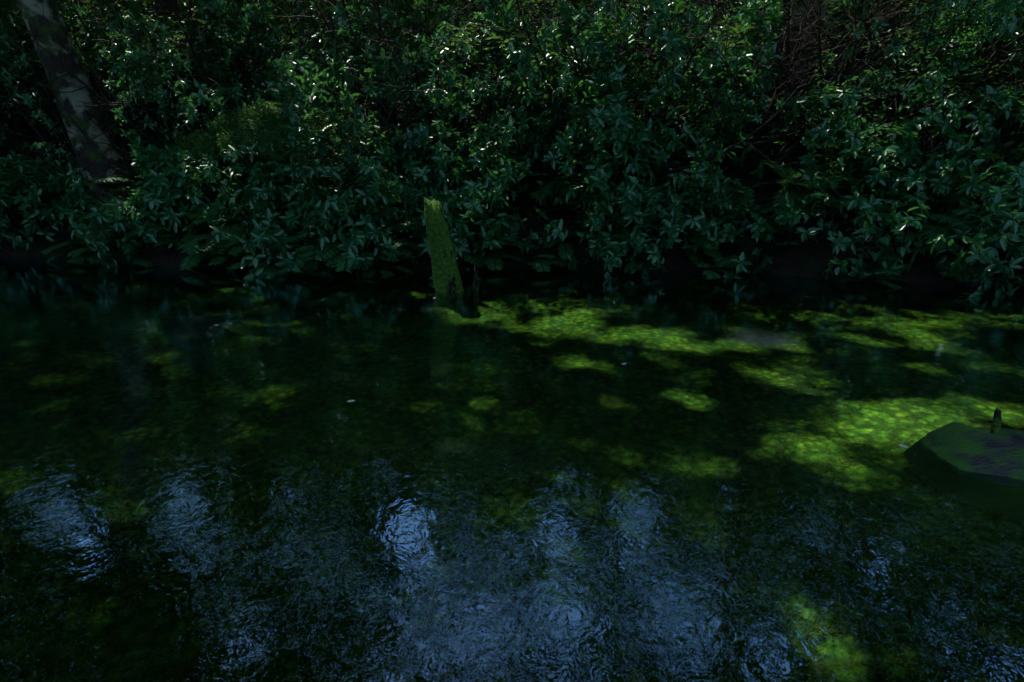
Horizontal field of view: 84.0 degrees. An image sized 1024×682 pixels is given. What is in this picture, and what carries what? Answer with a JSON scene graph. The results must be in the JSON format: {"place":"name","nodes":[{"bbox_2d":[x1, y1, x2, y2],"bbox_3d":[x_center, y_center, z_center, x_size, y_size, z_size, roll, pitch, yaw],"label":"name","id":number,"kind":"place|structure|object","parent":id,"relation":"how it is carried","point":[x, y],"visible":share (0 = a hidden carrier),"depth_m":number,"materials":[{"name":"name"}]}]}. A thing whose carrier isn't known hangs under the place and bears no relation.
{"place":"outdoors","nodes":[
{"label":"outdoors","id":0,"kind":"place"},
{"bbox_2d":[0,257,1023,681],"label":"pond water","id":1,"kind":"structure","parent":0,"point":[512,475],"depth_m":2.95,"materials":[{"name":"liquid"}]},
{"bbox_2d":[215,297,907,447],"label":"floating leaves","id":2,"kind":"object","parent":1,"relation":"on","point":[902,445],"visible":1,"depth_m":3.92,"materials":[{"name":"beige plant"}]},
{"bbox_2d":[0,0,1023,285],"bbox_3d":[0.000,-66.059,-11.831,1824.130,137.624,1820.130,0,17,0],"label":"terrain","id":3,"kind":"structure","parent":0,"point":[812,258],"depth_m":9.23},
{"bbox_2d":[168,101,373,164],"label":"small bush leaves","id":4,"kind":"object","parent":3,"relation":"on","point":[231,135],"visible":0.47,"depth_m":9.35,"materials":[{"name":"green plant"}]},
{"bbox_2d":[424,197,463,292],"bbox_3d":[-0.781,-0.932,7.375,0.608,1.823,0.474,-7,18,-21],"label":"tree stump","id":5,"kind":"object","parent":3,"relation":"on","point":[443,257],"visible":0.64,"depth_m":7.22,"materials":[{"name":"green wood"}]},
{"bbox_2d":[1,0,903,126],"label":"midstorey tree leaves","id":6,"kind":"object","parent":3,"relation":"on","point":[318,28],"visible":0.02,"depth_m":21.24,"materials":[{"name":"green plant"}]},
{"bbox_2d":[473,266,477,290],"bbox_3d":[-0.503,-0.540,7.488,0.179,1.038,0.216,0,17,0],"label":"stump","id":7,"kind":"object","parent":3,"relation":"on","point":[475,284],"visible":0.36,"depth_m":7.40,"materials":[{"name":"green wood"}]},
{"bbox_2d":[2,0,954,213],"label":"tree","id":8,"kind":"object","parent":3,"relation":"on","point":[66,55],"depth_m":10.00,"materials":[{"name":"brown wood"}]},
{"bbox_2d":[0,0,1023,292],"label":"shrub stems","id":9,"kind":"object","parent":3,"relation":"on","point":[778,64],"visible":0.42,"depth_m":8.94,"materials":[{"name":"plant"}]},
{"bbox_2d":[0,0,1023,298],"bbox_3d":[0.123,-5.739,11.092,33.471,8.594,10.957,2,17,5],"label":"bushes","id":10,"kind":"object","parent":9,"relation":"attached to","point":[606,110],"visible":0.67,"depth_m":8.35,"materials":[{"name":"green plant"}]},
{"bbox_2d":[0,145,1023,288],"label":"fern fronds","id":11,"kind":"object","parent":3,"relation":"on","point":[233,247],"visible":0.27,"depth_m":8.71,"materials":[{"name":"green plant"}]},
{"bbox_2d":[921,421,1023,479],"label":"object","id":12,"kind":"object","parent":3,"relation":"on","point":[964,447],"visible":0.3,"depth_m":3.17,"materials":[{"name":"stone"}]},
{"bbox_2d":[990,407,1000,434],"bbox_3d":[2.769,0.535,3.271,0.073,0.264,0.191,6,18,20],"label":"log branch stub","id":13,"kind":"object","parent":12,"relation":"on","point":[995,425],"visible":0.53,"depth_m":3.28,"materials":[{"name":"green wood"}]}
]}

